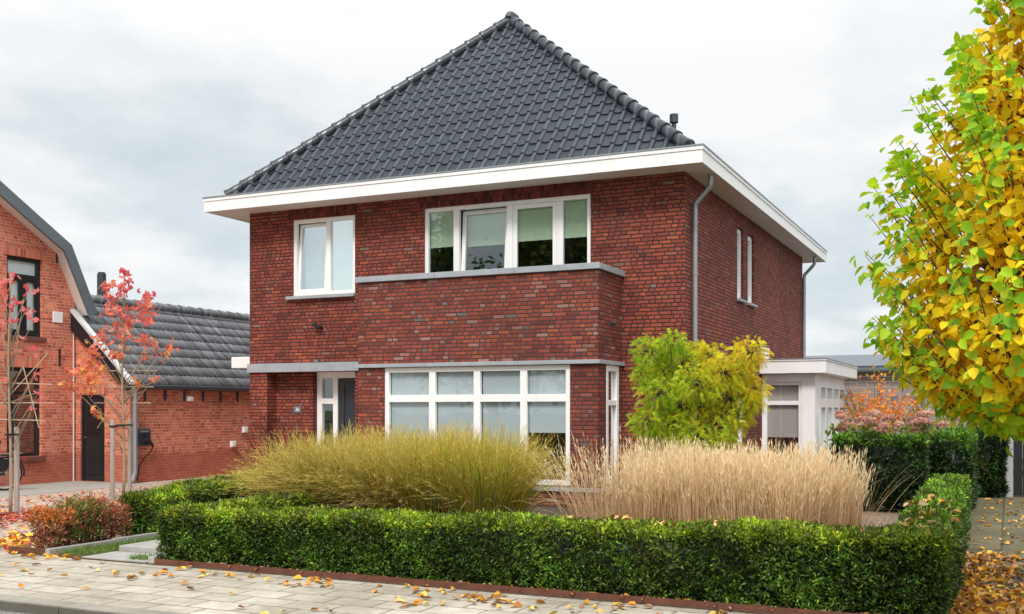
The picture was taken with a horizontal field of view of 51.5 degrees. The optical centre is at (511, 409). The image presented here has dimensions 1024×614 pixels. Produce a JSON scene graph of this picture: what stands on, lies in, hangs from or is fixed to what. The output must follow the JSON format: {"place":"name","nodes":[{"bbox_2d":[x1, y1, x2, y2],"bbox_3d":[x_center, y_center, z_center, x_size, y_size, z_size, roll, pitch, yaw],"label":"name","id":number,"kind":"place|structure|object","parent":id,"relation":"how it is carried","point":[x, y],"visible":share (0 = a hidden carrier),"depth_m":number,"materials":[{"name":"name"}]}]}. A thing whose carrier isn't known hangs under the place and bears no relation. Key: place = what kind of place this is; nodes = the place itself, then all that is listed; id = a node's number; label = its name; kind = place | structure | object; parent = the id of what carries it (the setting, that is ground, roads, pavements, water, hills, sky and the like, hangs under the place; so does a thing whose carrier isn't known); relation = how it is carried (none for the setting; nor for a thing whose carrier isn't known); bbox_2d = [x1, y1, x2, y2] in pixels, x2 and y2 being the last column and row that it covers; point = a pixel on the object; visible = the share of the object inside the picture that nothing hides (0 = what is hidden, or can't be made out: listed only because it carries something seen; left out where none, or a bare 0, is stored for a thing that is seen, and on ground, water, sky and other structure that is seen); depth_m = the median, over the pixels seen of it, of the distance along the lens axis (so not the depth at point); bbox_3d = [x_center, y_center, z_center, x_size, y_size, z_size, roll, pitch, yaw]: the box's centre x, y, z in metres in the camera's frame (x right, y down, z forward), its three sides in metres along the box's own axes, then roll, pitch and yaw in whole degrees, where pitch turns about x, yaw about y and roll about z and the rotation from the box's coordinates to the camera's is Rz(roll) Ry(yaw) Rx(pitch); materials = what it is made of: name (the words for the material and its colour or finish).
{"place":"outdoors","nodes":[
{"label":"outdoors","id":0,"kind":"place"},
{"bbox_2d":[0,610,27,613],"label":"road","id":1,"kind":"structure","parent":0,"point":[5,612],"depth_m":8.83,"materials":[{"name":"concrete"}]},
{"bbox_2d":[0,181,96,486],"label":"gabled house","id":2,"kind":"structure","parent":0,"point":[37,251],"depth_m":22.93,"materials":[{"name":"red brick"}]},
{"bbox_2d":[4,255,46,341],"bbox_3d":[-10.358,-2.335,22.528,0.218,1.770,1.030,0,0,25],"label":"window","id":3,"kind":"structure","parent":2,"relation":"in","point":[28,270],"depth_m":22.61,"materials":[{"name":"black paint"}]},
{"bbox_2d":[7,367,45,461],"bbox_3d":[-10.425,0.110,22.542,0.370,2.000,1.000,0,0,25],"label":"window","id":4,"kind":"structure","parent":2,"relation":"in","point":[33,456],"depth_m":22.78,"materials":[{"name":"black paint"}]},
{"bbox_2d":[53,311,62,322],"bbox_3d":[-9.945,-2.020,23.256,0.026,0.240,0.260,0,0,25],"label":"wall plaque","id":5,"kind":"object","parent":2,"relation":"attached to","point":[57,317],"depth_m":23.24,"materials":[{"name":"white paint"}]},
{"bbox_2d":[0,481,150,497],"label":"concrete apron","id":6,"kind":"object","parent":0,"point":[46,488],"visible":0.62,"depth_m":21.71,"materials":[{"name":"grey concrete"}]},
{"bbox_2d":[0,440,25,490],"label":"bicycle","id":7,"kind":"object","parent":6,"relation":"on","point":[4,464],"visible":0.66,"depth_m":20.74,"materials":[{"name":"metal"}]},
{"bbox_2d":[81,551,157,562],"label":"path","id":8,"kind":"structure","parent":0,"point":[118,556],"depth_m":11.39,"materials":[{"name":"concrete"}]},
{"bbox_2d":[0,474,240,552],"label":"driveway","id":9,"kind":"structure","parent":0,"point":[37,501],"depth_m":18.91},
{"bbox_2d":[4,427,19,512],"bbox_3d":[-7.635,0.935,16.269,0.152,1.330,0.501,0,0,-8],"label":"tree stake","id":10,"kind":"object","parent":9,"relation":"on","point":[16,478],"visible":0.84,"depth_m":16.41,"materials":[{"name":"grey wood"}]},
{"bbox_2d":[0,509,40,528],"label":"fallen leaves","id":11,"kind":"object","parent":9,"relation":"on","point":[10,518],"visible":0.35,"depth_m":15.56,"materials":[{"name":"red plant"}]},
{"bbox_2d":[0,271,54,513],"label":"young tree","id":12,"kind":"object","parent":9,"relation":"on","point":[7,376],"visible":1,"depth_m":16.10,"materials":[{"name":"red plant"}]},
{"bbox_2d":[19,490,133,548],"bbox_3d":[-5.044,1.298,12.417,0.742,0.687,1.259,0,0,25],"label":"browned hedge","id":13,"kind":"object","parent":9,"relation":"on","point":[60,525],"visible":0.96,"depth_m":12.20,"materials":[{"name":"red plant"}]},
{"bbox_2d":[0,486,154,547],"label":"fallen leaves","id":14,"kind":"object","parent":9,"relation":"on","point":[6,523],"visible":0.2,"depth_m":18.07,"materials":[{"name":"red plant"}]},
{"bbox_2d":[109,420,126,499],"bbox_3d":[-7.155,0.890,19.279,0.152,1.420,1.133,0,0,-9],"label":"tree stake","id":15,"kind":"object","parent":9,"relation":"on","point":[112,425],"visible":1,"depth_m":18.75,"materials":[{"name":"grey wood"}]},
{"bbox_2d":[58,267,179,493],"bbox_3d":[-7.284,-0.522,19.754,2.191,4.246,0.880,0,0,-5],"label":"young tree","id":16,"kind":"object","parent":9,"relation":"on","point":[112,355],"visible":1,"depth_m":19.71,"materials":[{"name":"red plant"}]},
{"bbox_2d":[120,419,132,491],"bbox_3d":[-7.275,0.890,20.058,0.152,1.420,0.781,0,0,-9],"label":"tree stake","id":17,"kind":"object","parent":9,"relation":"on","point":[129,459],"visible":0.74,"depth_m":20.35,"materials":[{"name":"grey wood"}]},
{"bbox_2d":[70,272,249,483],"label":"brick barn","id":18,"kind":"structure","parent":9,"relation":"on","point":[197,435],"depth_m":24.66,"materials":[{"name":"brick"}]},
{"bbox_2d":[82,395,103,480],"bbox_3d":[-9.257,0.635,23.540,0.720,1.910,0.092,0,0,25],"label":"door","id":19,"kind":"structure","parent":18,"relation":"in","point":[92,436],"depth_m":23.54,"materials":[{"name":"black paint"}]},
{"bbox_2d":[137,428,153,479],"bbox_3d":[-8.036,0.986,23.213,0.280,1.132,0.400,0,0,25],"label":"wall charger","id":20,"kind":"object","parent":18,"relation":"attached to","point":[144,436],"depth_m":23.18,"materials":[{"name":"paint"}]},
{"bbox_2d":[186,395,193,400],"bbox_3d":[-7.473,-0.259,24.611,0.116,0.137,0.150,0,0,25],"label":"wall lamp","id":21,"kind":"object","parent":18,"relation":"attached to","point":[189,398],"visible":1,"depth_m":24.56,"materials":[{"name":"paint"}]},
{"bbox_2d":[230,441,235,446],"bbox_3d":[-6.830,0.845,26.027,0.081,0.150,0.160,0,0,25],"label":"socket box","id":22,"kind":"object","parent":18,"relation":"attached to","point":[232,443],"visible":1,"depth_m":25.97,"materials":[{"name":"white paint"}]},
{"bbox_2d":[242,427,247,432],"bbox_3d":[-6.639,0.505,26.434,0.081,0.150,0.160,0,0,25],"label":"socket box","id":23,"kind":"object","parent":18,"relation":"attached to","point":[244,429],"visible":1,"depth_m":26.38,"materials":[{"name":"white paint"}]},
{"bbox_2d":[117,468,270,536],"bbox_3d":[-4.042,1.217,14.564,0.830,0.837,3.172,0,0,25],"label":"yew hedge","id":24,"kind":"object","parent":9,"relation":"on","point":[147,505],"visible":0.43,"depth_m":13.53,"materials":[{"name":"green plant"}]},
{"bbox_2d":[200,428,367,507],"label":"ornamental grass","id":25,"kind":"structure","parent":0,"point":[274,483],"depth_m":13.18,"materials":[{"name":"plant"}]},
{"bbox_2d":[220,420,425,509],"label":"ornamental grass","id":26,"kind":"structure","parent":0,"point":[305,468],"depth_m":12.46,"materials":[{"name":"plant"}]},
{"bbox_2d":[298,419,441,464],"bbox_3d":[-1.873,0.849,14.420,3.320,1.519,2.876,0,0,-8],"label":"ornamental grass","id":27,"kind":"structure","parent":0,"point":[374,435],"depth_m":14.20,"materials":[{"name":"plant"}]},
{"bbox_2d":[257,423,490,510],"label":"ornamental grass","id":28,"kind":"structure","parent":0,"point":[365,503],"depth_m":12.07,"materials":[{"name":"plant"}]},
{"bbox_2d":[0,552,749,613],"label":"pavement","id":29,"kind":"structure","parent":0,"point":[209,593],"depth_m":9.19,"materials":[{"name":"grey concrete"}]},
{"bbox_2d":[0,527,117,559],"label":"fallen leaves","id":30,"kind":"object","parent":29,"relation":"on","point":[24,539],"visible":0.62,"depth_m":12.65,"materials":[{"name":"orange plant"}]},
{"bbox_2d":[0,549,748,613],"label":"fallen leaves","id":31,"kind":"object","parent":29,"relation":"on","point":[495,595],"visible":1,"depth_m":9.22,"materials":[{"name":"orange plant"}]},
{"bbox_2d":[0,0,1023,392],"label":"sky","id":32,"kind":"structure","parent":0,"point":[118,118],"materials":[{"name":"white"}]},
{"bbox_2d":[35,468,1023,613],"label":"garden soil","id":33,"kind":"structure","parent":0,"point":[551,510],"depth_m":10.55,"materials":[{"name":"brown soil"}]},
{"bbox_2d":[8,546,44,553],"bbox_3d":[-5.367,1.573,11.748,0.560,0.095,0.014,0,0,25],"label":"steel edging","id":34,"kind":"object","parent":33,"relation":"on","point":[24,550],"visible":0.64,"depth_m":11.75,"materials":[{"name":"brown metal"}]},
{"bbox_2d":[45,532,160,554],"bbox_3d":[-4.669,1.583,12.485,0.060,0.135,1.940,0,0,25],"label":"stone edging","id":35,"kind":"object","parent":33,"relation":"on","point":[58,549],"visible":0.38,"depth_m":12.26,"materials":[{"name":"concrete"}]},
{"bbox_2d":[57,535,161,559],"bbox_3d":[-3.994,1.546,12.213,1.430,0.085,2.000,0,0,25],"label":"grass strip","id":36,"kind":"object","parent":33,"relation":"on","point":[105,548],"depth_m":11.85,"materials":[{"name":"green plant"}]},
{"bbox_2d":[119,540,165,553],"bbox_3d":[-3.783,1.567,12.043,0.900,0.105,0.890,0,0,25],"label":"entry step","id":37,"kind":"object","parent":33,"relation":"on","point":[148,547],"visible":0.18,"depth_m":11.76,"materials":[{"name":"concrete"}]},
{"bbox_2d":[148,554,167,562],"bbox_3d":[-3.503,1.585,11.437,0.080,0.130,1.050,0,0,25],"label":"stone edging","id":38,"kind":"object","parent":33,"relation":"on","point":[151,559],"visible":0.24,"depth_m":10.96,"materials":[{"name":"concrete"}]},
{"bbox_2d":[205,487,319,508],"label":"yew hedge","id":39,"kind":"object","parent":33,"relation":"on","point":[267,500],"visible":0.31,"depth_m":12.00,"materials":[{"name":"green plant"}]},
{"bbox_2d":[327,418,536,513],"bbox_3d":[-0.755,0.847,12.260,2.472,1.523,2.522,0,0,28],"label":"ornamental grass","id":40,"kind":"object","parent":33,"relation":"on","point":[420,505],"depth_m":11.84,"materials":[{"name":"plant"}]},
{"bbox_2d":[385,418,589,514],"bbox_3d":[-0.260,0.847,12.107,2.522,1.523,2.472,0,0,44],"label":"ornamental grass","id":41,"kind":"object","parent":33,"relation":"on","point":[511,492],"depth_m":11.62,"materials":[{"name":"plant"}]},
{"bbox_2d":[155,559,859,613],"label":"steel edging","id":42,"kind":"object","parent":33,"relation":"on","point":[675,602],"visible":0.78,"depth_m":9.21,"materials":[{"name":"brown metal"}]},
{"bbox_2d":[177,560,879,613],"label":"fallen leaves","id":43,"kind":"object","parent":33,"relation":"on","point":[621,596],"visible":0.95,"depth_m":9.13,"materials":[{"name":"orange plant"}]},
{"bbox_2d":[155,500,959,613],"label":"yew hedge","id":44,"kind":"object","parent":33,"relation":"on","point":[891,569],"visible":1,"depth_m":8.99,"materials":[{"name":"green plant"}]},
{"bbox_2d":[567,515,930,537],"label":"fallen leaves","id":45,"kind":"object","parent":44,"relation":"on","point":[628,517],"visible":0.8,"depth_m":9.00,"materials":[{"name":"orange plant"}]},
{"bbox_2d":[578,506,900,529],"bbox_3d":[3.179,1.583,14.935,4.700,0.001,4.550,0,0,25],"label":"gravel bed","id":46,"kind":"object","parent":33,"relation":"on","point":[890,518],"depth_m":15.41,"materials":[{"name":"grey gravel"}]},
{"bbox_2d":[624,328,774,466],"bbox_3d":[2.606,0.236,14.811,2.063,2.749,1.450,0,0,10],"label":"honey locust","id":47,"kind":"object","parent":46,"relation":"on","point":[696,394],"visible":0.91,"depth_m":14.62,"materials":[{"name":"green plant"}]},
{"bbox_2d":[824,410,880,462],"bbox_3d":[7.445,0.724,22.980,1.346,1.432,1.131,0,0,25],"label":"hydrangea","id":48,"kind":"object","parent":33,"relation":"on","point":[866,422],"visible":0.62,"depth_m":22.98,"materials":[{"name":"pink plant"}]},
{"bbox_2d":[830,429,933,509],"bbox_3d":[5.802,0.927,16.691,1.575,1.259,0.804,0,0,25],"label":"yew hedge","id":49,"kind":"object","parent":33,"relation":"on","point":[904,454],"visible":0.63,"depth_m":16.40,"materials":[{"name":"green plant"}]},
{"bbox_2d":[840,365,927,439],"bbox_3d":[8.937,0.264,26.292,2.364,2.687,1.735,0,0,-11],"label":"orange shrub","id":50,"kind":"object","parent":33,"relation":"on","point":[886,411],"visible":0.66,"depth_m":26.13,"materials":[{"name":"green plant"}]},
{"bbox_2d":[867,409,932,439],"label":"hydrangea","id":51,"kind":"object","parent":33,"relation":"on","point":[918,419],"visible":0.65,"depth_m":22.41,"materials":[{"name":"pink plant"}]},
{"bbox_2d":[892,472,973,599],"bbox_3d":[4.924,1.240,12.180,0.677,0.814,8.316,0,0,24],"label":"yew hedge","id":52,"kind":"object","parent":33,"relation":"on","point":[955,489],"visible":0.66,"depth_m":10.77,"materials":[{"name":"green plant"}]},
{"bbox_2d":[897,494,960,528],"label":"fallen leaves","id":53,"kind":"object","parent":52,"relation":"on","point":[921,502],"visible":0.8,"depth_m":9.54,"materials":[{"name":"plant"}]},
{"bbox_2d":[910,409,971,459],"bbox_3d":[9.105,0.724,22.348,1.377,1.476,1.130,0,0,25],"label":"hydrangea","id":54,"kind":"object","parent":33,"relation":"on","point":[919,429],"visible":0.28,"depth_m":22.16,"materials":[{"name":"pink plant"}]},
{"bbox_2d":[927,425,981,509],"bbox_3d":[7.631,0.970,18.277,0.838,1.365,4.013,0,0,25],"label":"yew hedge","id":55,"kind":"object","parent":33,"relation":"on","point":[954,450],"visible":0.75,"depth_m":16.64,"materials":[{"name":"green plant"}]},
{"bbox_2d":[975,427,1012,497],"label":"yew hedge","id":56,"kind":"object","parent":33,"relation":"on","point":[993,456],"visible":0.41,"depth_m":19.04,"materials":[{"name":"green plant"}]},
{"bbox_2d":[1005,438,1012,496],"bbox_3d":[9.029,0.535,19.297,0.150,2.130,0.150,0,0,25],"label":"fence post","id":57,"kind":"object","parent":33,"relation":"on","point":[1009,473],"visible":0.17,"depth_m":19.23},
{"bbox_2d":[1013,439,1023,495],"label":"wooden fence","id":58,"kind":"object","parent":33,"relation":"on","point":[1018,472],"visible":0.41,"depth_m":19.23,"materials":[{"name":"black paint"}]},
{"bbox_2d":[516,425,694,519],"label":"ornamental grass","id":59,"kind":"object","parent":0,"point":[604,510],"depth_m":11.40,"materials":[{"name":"plant"}]},
{"bbox_2d":[562,450,724,520],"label":"ornamental grass","id":60,"kind":"object","parent":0,"point":[647,489],"depth_m":10.98,"materials":[{"name":"plant"}]},
{"bbox_2d":[590,435,713,498],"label":"ornamental grass","id":61,"kind":"object","parent":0,"point":[650,449],"depth_m":12.01,"materials":[{"name":"plant"}]},
{"bbox_2d":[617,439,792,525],"bbox_3d":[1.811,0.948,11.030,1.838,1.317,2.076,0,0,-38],"label":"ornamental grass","id":62,"kind":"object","parent":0,"point":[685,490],"depth_m":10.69,"materials":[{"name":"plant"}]},
{"bbox_2d":[661,440,751,489],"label":"ornamental grass","id":63,"kind":"object","parent":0,"point":[679,449],"depth_m":11.76,"materials":[{"name":"plant"}]},
{"bbox_2d":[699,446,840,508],"bbox_3d":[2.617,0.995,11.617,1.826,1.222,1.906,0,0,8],"label":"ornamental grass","id":64,"kind":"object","parent":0,"point":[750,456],"depth_m":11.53,"materials":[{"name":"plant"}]},
{"bbox_2d":[685,445,858,521],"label":"ornamental grass","id":65,"kind":"object","parent":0,"point":[737,503],"depth_m":10.48,"materials":[{"name":"plant"}]},
{"bbox_2d":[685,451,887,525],"bbox_3d":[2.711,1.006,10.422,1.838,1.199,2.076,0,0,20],"label":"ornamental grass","id":66,"kind":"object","parent":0,"point":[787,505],"depth_m":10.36,"materials":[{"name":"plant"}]},
{"bbox_2d":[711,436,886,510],"bbox_3d":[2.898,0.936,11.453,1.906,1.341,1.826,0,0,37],"label":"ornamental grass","id":67,"kind":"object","parent":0,"point":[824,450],"depth_m":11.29,"materials":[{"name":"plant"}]},
{"bbox_2d":[763,443,914,526],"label":"ornamental grass","id":68,"kind":"object","parent":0,"point":[841,482],"depth_m":10.62,"materials":[{"name":"plant"}]},
{"bbox_2d":[849,0,1023,457],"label":"street tree","id":69,"kind":"object","parent":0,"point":[970,371],"visible":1,"depth_m":6.77,"materials":[{"name":"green plant"}]},
{"bbox_2d":[963,497,1023,613],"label":"side path","id":70,"kind":"structure","parent":0,"point":[995,531],"depth_m":13.88,"materials":[{"name":"grey concrete"}]},
{"bbox_2d":[947,550,1023,613],"bbox_3d":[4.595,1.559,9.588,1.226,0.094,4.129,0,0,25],"label":"fallen leaves","id":71,"kind":"object","parent":70,"relation":"on","point":[973,561],"visible":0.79,"depth_m":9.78,"materials":[{"name":"brown plant"}]},
{"bbox_2d":[971,498,1023,596],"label":"fallen leaves","id":72,"kind":"object","parent":70,"relation":"on","point":[1004,528],"visible":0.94,"depth_m":14.33,"materials":[{"name":"yellow plant"}]},
{"label":"ground","id":73,"kind":"structure","parent":0,"visible":0},
{"bbox_2d":[0,594,185,613],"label":"kerb","id":74,"kind":"structure","parent":73,"relation":"on","point":[23,604],"depth_m":8.70,"materials":[{"name":"concrete"}]},
{"bbox_2d":[202,11,857,507],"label":"brick house","id":75,"kind":"structure","parent":73,"relation":"on","point":[510,219],"depth_m":19.42,"materials":[{"name":"brick"}]},
{"bbox_2d":[285,215,355,299],"bbox_3d":[-3.689,-2.953,20.750,1.590,1.575,0.291,0,0,25],"label":"window","id":76,"kind":"structure","parent":75,"relation":"in","point":[324,258],"depth_m":20.73,"materials":[{"name":"white paint"}]},
{"bbox_2d":[339,378,354,445],"bbox_3d":[-3.029,0.475,20.899,0.900,2.190,0.068,0,0,25],"label":"front door","id":77,"kind":"structure","parent":75,"relation":"in","point":[346,385],"depth_m":20.99,"materials":[{"name":"paint"}]},
{"bbox_2d":[385,364,569,485],"bbox_3d":[-0.626,0.255,18.012,3.520,1.970,0.098,0,0,25],"label":"window","id":78,"kind":"structure","parent":75,"relation":"in","point":[535,397],"depth_m":17.94,"materials":[{"name":"white paint"}]},
{"bbox_2d":[425,194,590,272],"bbox_3d":[-0.072,-2.715,19.171,3.300,2.030,0.258,0,0,25],"label":"window","id":79,"kind":"structure","parent":75,"relation":"in","point":[509,223],"depth_m":19.03,"materials":[{"name":"white paint"}]},
{"bbox_2d":[606,365,618,482],"bbox_3d":[1.633,0.245,17.646,0.090,1.950,0.610,0,0,25],"label":"window","id":80,"kind":"structure","parent":75,"relation":"in","point":[612,372],"depth_m":17.72,"materials":[{"name":"white paint"}]},
{"bbox_2d":[738,399,741,452],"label":"window","id":81,"kind":"structure","parent":75,"relation":"in","point":[740,399],"depth_m":21.41,"materials":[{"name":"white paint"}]},
{"bbox_2d":[737,229,746,303],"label":"window","id":82,"kind":"structure","parent":75,"relation":"in","point":[739,299],"depth_m":21.43,"materials":[{"name":"white paint"}]},
{"bbox_2d":[748,236,757,307],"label":"window","id":83,"kind":"structure","parent":75,"relation":"in","point":[750,303],"depth_m":22.34,"materials":[{"name":"white paint"}]},
{"bbox_2d":[764,381,801,455],"bbox_3d":[5.870,0.375,22.999,0.820,1.950,0.098,0,0,25],"label":"window","id":84,"kind":"structure","parent":75,"relation":"in","point":[784,416],"depth_m":23.02,"materials":[{"name":"white paint"}]},
{"bbox_2d":[820,382,844,458],"bbox_3d":[7.490,0.375,24.925,0.100,1.950,3.800,0,0,25],"label":"window","id":85,"kind":"structure","parent":75,"relation":"in","point":[831,402],"depth_m":24.61,"materials":[{"name":"white paint"}]},
{"bbox_2d":[806,354,1022,458],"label":"wooden garage","id":86,"kind":"structure","parent":73,"relation":"on","point":[864,363],"depth_m":36.16,"materials":[{"name":"white wood"}]},
{"bbox_2d":[891,396,924,419],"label":"window","id":87,"kind":"structure","parent":86,"relation":"in","point":[908,406],"depth_m":35.67,"materials":[{"name":"grey glass"}]}
]}

